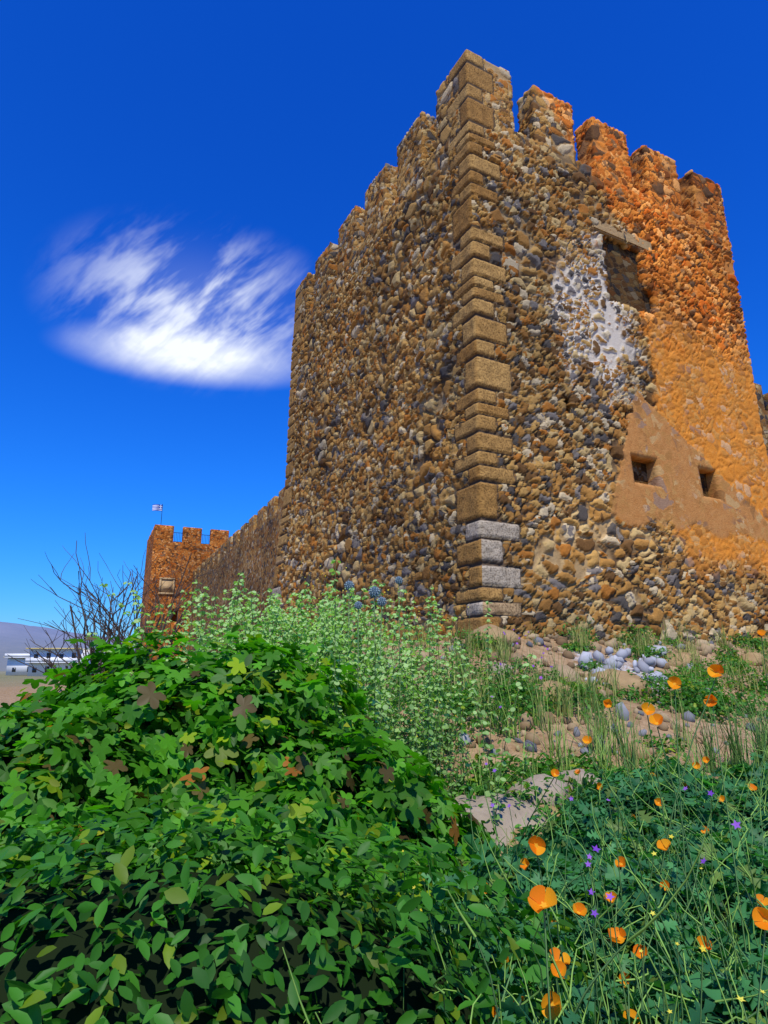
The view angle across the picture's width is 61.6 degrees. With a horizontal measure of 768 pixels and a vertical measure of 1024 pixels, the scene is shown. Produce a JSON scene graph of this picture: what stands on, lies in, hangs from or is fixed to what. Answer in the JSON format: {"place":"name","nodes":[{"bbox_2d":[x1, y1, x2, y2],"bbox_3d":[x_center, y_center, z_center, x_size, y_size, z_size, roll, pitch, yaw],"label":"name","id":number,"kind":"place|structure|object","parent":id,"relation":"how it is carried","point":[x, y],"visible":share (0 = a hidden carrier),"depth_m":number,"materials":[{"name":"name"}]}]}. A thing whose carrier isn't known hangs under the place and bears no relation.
{"place":"outdoors","nodes":[
{"label":"outdoors","id":0,"kind":"place"},
{"bbox_2d":[4,654,29,674],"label":"house","id":1,"kind":"structure","parent":0,"point":[21,668],"depth_m":170.51,"materials":[{"name":"white paint"}]},
{"bbox_2d":[25,648,95,675],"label":"house","id":2,"kind":"structure","parent":0,"point":[35,662],"depth_m":152.42,"materials":[{"name":"white paint"}]},
{"bbox_2d":[26,648,80,648],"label":"house trim","id":3,"kind":"structure","parent":2,"relation":"attached to","point":[51,648],"depth_m":152.14,"materials":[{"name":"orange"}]},
{"bbox_2d":[32,653,75,672],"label":"house windows","id":4,"kind":"structure","parent":2,"relation":"attached to","point":[47,656],"depth_m":152.81,"materials":[{"name":"grey glass"}]},
{"bbox_2d":[0,622,767,796],"bbox_3d":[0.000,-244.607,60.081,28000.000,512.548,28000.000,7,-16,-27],"label":"terrain","id":5,"kind":"structure","parent":0,"point":[14,637],"depth_m":7.79,"materials":[{"name":"beige soil"}]},
{"bbox_2d":[0,762,100,853],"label":"fig shrub","id":6,"kind":"object","parent":5,"relation":"on","point":[57,816],"visible":0.01,"depth_m":2.56,"materials":[{"name":"black"}]},
{"bbox_2d":[7,537,249,691],"bbox_3d":[-3.582,1.657,8.637,2.956,2.991,3.282,-2,-14,7],"label":"bare twig shrub","id":7,"kind":"object","parent":5,"relation":"on","point":[109,633],"visible":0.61,"depth_m":8.69,"materials":[{"name":"brown plant"}]},
{"bbox_2d":[138,524,229,661],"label":"tower","id":8,"kind":"structure","parent":5,"relation":"on","point":[163,547],"depth_m":56.76,"materials":[{"name":"stone"}]},
{"bbox_2d":[158,577,174,594],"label":"tower plaque","id":9,"kind":"object","parent":8,"relation":"attached to","point":[167,584],"visible":0.83,"depth_m":55.90,"materials":[{"name":"stone"}]},
{"bbox_2d":[161,504,209,544],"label":"tower railing and pole","id":10,"kind":"object","parent":8,"relation":"attached to","point":[179,534],"visible":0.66,"depth_m":57.62,"materials":[{"name":"black metal"}]},
{"bbox_2d":[152,504,161,510],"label":"greek flag","id":11,"kind":"object","parent":10,"relation":"attached to","point":[156,507],"visible":1,"depth_m":57.41,"materials":[{"name":"fabric"}]},
{"bbox_2d":[187,487,285,660],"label":"curtain wall","id":12,"kind":"structure","parent":5,"relation":"on","point":[251,547],"depth_m":37.08,"materials":[{"name":"stone"}]},
{"bbox_2d":[0,624,501,939],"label":"fig shrub","id":13,"kind":"object","parent":5,"relation":"on","point":[70,739],"depth_m":2.83,"materials":[{"name":"green plant"}]},
{"bbox_2d":[87,557,536,823],"bbox_3d":[-0.565,1.544,4.932,3.214,1.926,3.642,7,-16,-27],"label":"shrub","id":14,"kind":"object","parent":5,"relation":"on","point":[372,700],"depth_m":4.52,"materials":[{"name":"green plant"}]},
{"bbox_2d":[0,776,640,1023],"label":"leaf shrub","id":15,"kind":"object","parent":5,"relation":"on","point":[22,1005],"depth_m":1.57,"materials":[{"name":"green plant"}]},
{"bbox_2d":[236,774,431,927],"bbox_3d":[-0.331,1.803,2.928,1.313,1.209,1.220,7,-16,-27],"label":"fig shrub","id":16,"kind":"object","parent":5,"relation":"on","point":[345,789],"visible":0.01,"depth_m":2.81,"materials":[{"name":"black"}]},
{"bbox_2d":[344,576,402,737],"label":"thistles","id":17,"kind":"object","parent":5,"relation":"on","point":[374,591],"visible":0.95,"depth_m":4.43,"materials":[{"name":"teal plant"}]},
{"bbox_2d":[181,617,767,1015],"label":"grass tufts","id":18,"kind":"object","parent":5,"relation":"on","point":[737,753],"visible":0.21,"depth_m":5.37,"materials":[{"name":"green plant"}]},
{"bbox_2d":[478,624,499,628],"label":"rock","id":19,"kind":"object","parent":5,"relation":"on","point":[485,626],"visible":0.09,"depth_m":9.19,"materials":[{"name":"beige stone"}]},
{"bbox_2d":[466,627,520,646],"bbox_3d":[1.546,1.848,9.186,0.803,0.435,0.696,-7,-10,14],"label":"boulder","id":20,"kind":"object","parent":5,"relation":"on","point":[495,629],"visible":0.36,"depth_m":9.00,"materials":[{"name":"beige stone"}]},
{"bbox_2d":[446,793,547,845],"bbox_3d":[0.599,1.994,3.885,0.788,0.492,0.992,1,-2,32],"label":"outcrop","id":21,"kind":"object","parent":5,"relation":"on","point":[479,814],"visible":0.12,"depth_m":3.81,"materials":[{"name":"grey stone"}]},
{"bbox_2d":[490,662,513,674],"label":"boulder","id":22,"kind":"object","parent":5,"relation":"on","point":[502,665],"visible":0.16,"depth_m":7.93,"materials":[{"name":"beige stone"}]},
{"bbox_2d":[506,836,527,850],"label":"rock","id":23,"kind":"object","parent":5,"relation":"on","point":[517,842],"depth_m":3.55,"materials":[{"name":"beige stone"}]},
{"bbox_2d":[282,630,767,1023],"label":"poppy","id":24,"kind":"object","parent":5,"relation":"on","point":[579,812],"depth_m":2.14,"materials":[{"name":"plant"}]},
{"bbox_2d":[287,566,767,1023],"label":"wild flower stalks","id":25,"kind":"object","parent":5,"relation":"on","point":[595,967],"visible":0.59,"depth_m":1.44,"materials":[{"name":"green plant"}]},
{"bbox_2d":[305,573,767,1012],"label":"wild flowers","id":26,"kind":"object","parent":25,"relation":"attached to","point":[735,824],"visible":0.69,"depth_m":1.50,"materials":[{"name":"purple plant"}]},
{"bbox_2d":[513,827,541,837],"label":"rock","id":27,"kind":"object","parent":5,"relation":"on","point":[516,831],"visible":0.02,"depth_m":3.68,"materials":[{"name":"beige stone"}]},
{"bbox_2d":[505,774,568,808],"bbox_3d":[1.011,1.950,4.349,0.530,0.305,0.484,-14,-20,-14],"label":"rock","id":28,"kind":"object","parent":5,"relation":"on","point":[537,778],"visible":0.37,"depth_m":4.23,"materials":[{"name":"grey stone"}]},
{"bbox_2d":[329,632,767,663],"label":"rocks","id":29,"kind":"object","parent":5,"relation":"on","point":[559,639],"depth_m":9.76,"materials":[{"name":"grey stone"}]},
{"bbox_2d":[539,802,560,816],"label":"rock","id":30,"kind":"object","parent":5,"relation":"on","point":[552,809],"visible":0.02,"depth_m":4.00,"materials":[{"name":"beige stone"}]},
{"bbox_2d":[530,680,576,703],"bbox_3d":[1.822,2.042,7.033,0.648,0.399,0.567,6,-11,-31],"label":"boulder","id":31,"kind":"object","parent":5,"relation":"on","point":[552,686],"visible":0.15,"depth_m":6.87,"materials":[{"name":"beige stone"}]},
{"bbox_2d":[540,664,579,681],"bbox_3d":[2.128,2.033,7.811,0.475,0.370,0.466,6,-15,-23],"label":"boulder","id":32,"kind":"object","parent":5,"relation":"on","point":[566,668],"visible":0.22,"depth_m":7.70,"materials":[{"name":"beige stone"}]},
{"bbox_2d":[356,636,767,757],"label":"bank stones","id":33,"kind":"object","parent":5,"relation":"on","point":[530,737],"visible":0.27,"depth_m":6.28,"materials":[{"name":"grey stone"}]},
{"bbox_2d":[385,654,767,827],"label":"herbs","id":34,"kind":"object","parent":5,"relation":"on","point":[543,768],"visible":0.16,"depth_m":5.15,"materials":[{"name":"green plant"}]},
{"bbox_2d":[556,768,599,795],"bbox_3d":[1.418,1.991,4.657,0.406,0.261,0.290,9,-15,25],"label":"rock","id":35,"kind":"object","parent":5,"relation":"on","point":[573,776],"visible":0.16,"depth_m":4.59,"materials":[{"name":"beige stone"}]},
{"bbox_2d":[418,617,767,727],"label":"bank herbs","id":36,"kind":"object","parent":5,"relation":"on","point":[689,692],"visible":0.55,"depth_m":7.59,"materials":[{"name":"green plant"}]},
{"bbox_2d":[425,607,767,717],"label":"bank grass","id":37,"kind":"structure","parent":5,"relation":"on","point":[569,712],"depth_m":8.53,"materials":[{"name":"green plant"}]},
{"bbox_2d":[592,685,612,696],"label":"rock","id":38,"kind":"object","parent":5,"relation":"on","point":[606,689],"visible":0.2,"depth_m":7.32,"materials":[{"name":"beige stone"}]},
{"bbox_2d":[587,669,651,696],"bbox_3d":[2.944,2.200,8.063,0.775,0.449,0.892,11,-10,-3],"label":"boulder","id":39,"kind":"object","parent":5,"relation":"on","point":[625,678],"visible":0.25,"depth_m":7.74,"materials":[{"name":"beige stone"}]},
{"bbox_2d":[612,760,628,770],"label":"rock","id":40,"kind":"object","parent":5,"relation":"on","point":[614,762],"visible":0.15,"depth_m":5.12,"materials":[{"name":"beige stone"}]},
{"bbox_2d":[577,645,667,683],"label":"rocks","id":41,"kind":"object","parent":5,"relation":"on","point":[646,665],"visible":0.52,"depth_m":8.88,"materials":[{"name":"grey stone"}]},
{"bbox_2d":[626,741,650,759],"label":"rock","id":42,"kind":"object","parent":5,"relation":"on","point":[639,752],"visible":0.27,"depth_m":5.42,"materials":[{"name":"beige stone"}]},
{"bbox_2d":[650,755,669,765],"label":"rock","id":43,"kind":"object","parent":5,"relation":"on","point":[660,758],"visible":0.13,"depth_m":5.19,"materials":[{"name":"beige stone"}]},
{"bbox_2d":[664,688,693,699],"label":"boulder","id":44,"kind":"object","parent":5,"relation":"on","point":[672,694],"visible":0.08,"depth_m":7.79,"materials":[{"name":"beige stone"}]},
{"bbox_2d":[662,652,701,666],"bbox_3d":[4.412,2.303,9.667,0.768,0.374,0.544,-4,-18,-19],"label":"boulder","id":45,"kind":"object","parent":5,"relation":"on","point":[684,656],"visible":0.26,"depth_m":9.47,"materials":[{"name":"beige stone"}]},
{"bbox_2d":[628,895,767,973],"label":"poppy leaves","id":46,"kind":"object","parent":5,"relation":"on","point":[706,911],"visible":0.02,"depth_m":2.18,"materials":[{"name":"green plant"}]},
{"bbox_2d":[653,1003,767,1023],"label":"poppy shade","id":47,"kind":"object","parent":5,"relation":"on","point":[761,1012],"visible":0.04,"depth_m":1.60,"materials":[{"name":"green plant"}]},
{"bbox_2d":[674,804,759,829],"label":"poppy leaves","id":48,"kind":"object","parent":5,"relation":"on","point":[739,811],"depth_m":3.30,"materials":[{"name":"green plant"}]},
{"bbox_2d":[739,652,763,665],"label":"boulder","id":49,"kind":"object","parent":5,"relation":"on","point":[750,656],"visible":0.3,"depth_m":10.52,"materials":[{"name":"beige stone"}]},
{"bbox_2d":[754,383,767,455],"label":"curtain wall","id":50,"kind":"structure","parent":5,"relation":"on","point":[762,400],"depth_m":20.03,"materials":[{"name":"stone"}]},
{"bbox_2d":[0,0,767,637],"label":"sky","id":51,"kind":"structure","parent":0,"point":[173,173],"materials":[{"name":"blue"}]},
{"bbox_2d":[269,49,767,645],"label":"tower","id":52,"kind":"structure","parent":0,"point":[495,391],"depth_m":12.29,"materials":[{"name":"brown stone"}]},
{"bbox_2d":[591,219,651,252],"bbox_3d":[4.694,-5.595,13.693,1.720,0.260,0.990,7,-16,-27],"label":"window lintel","id":53,"kind":"structure","parent":52,"relation":"attached to","point":[613,232],"depth_m":13.21,"materials":[{"name":"stone"}]}
]}

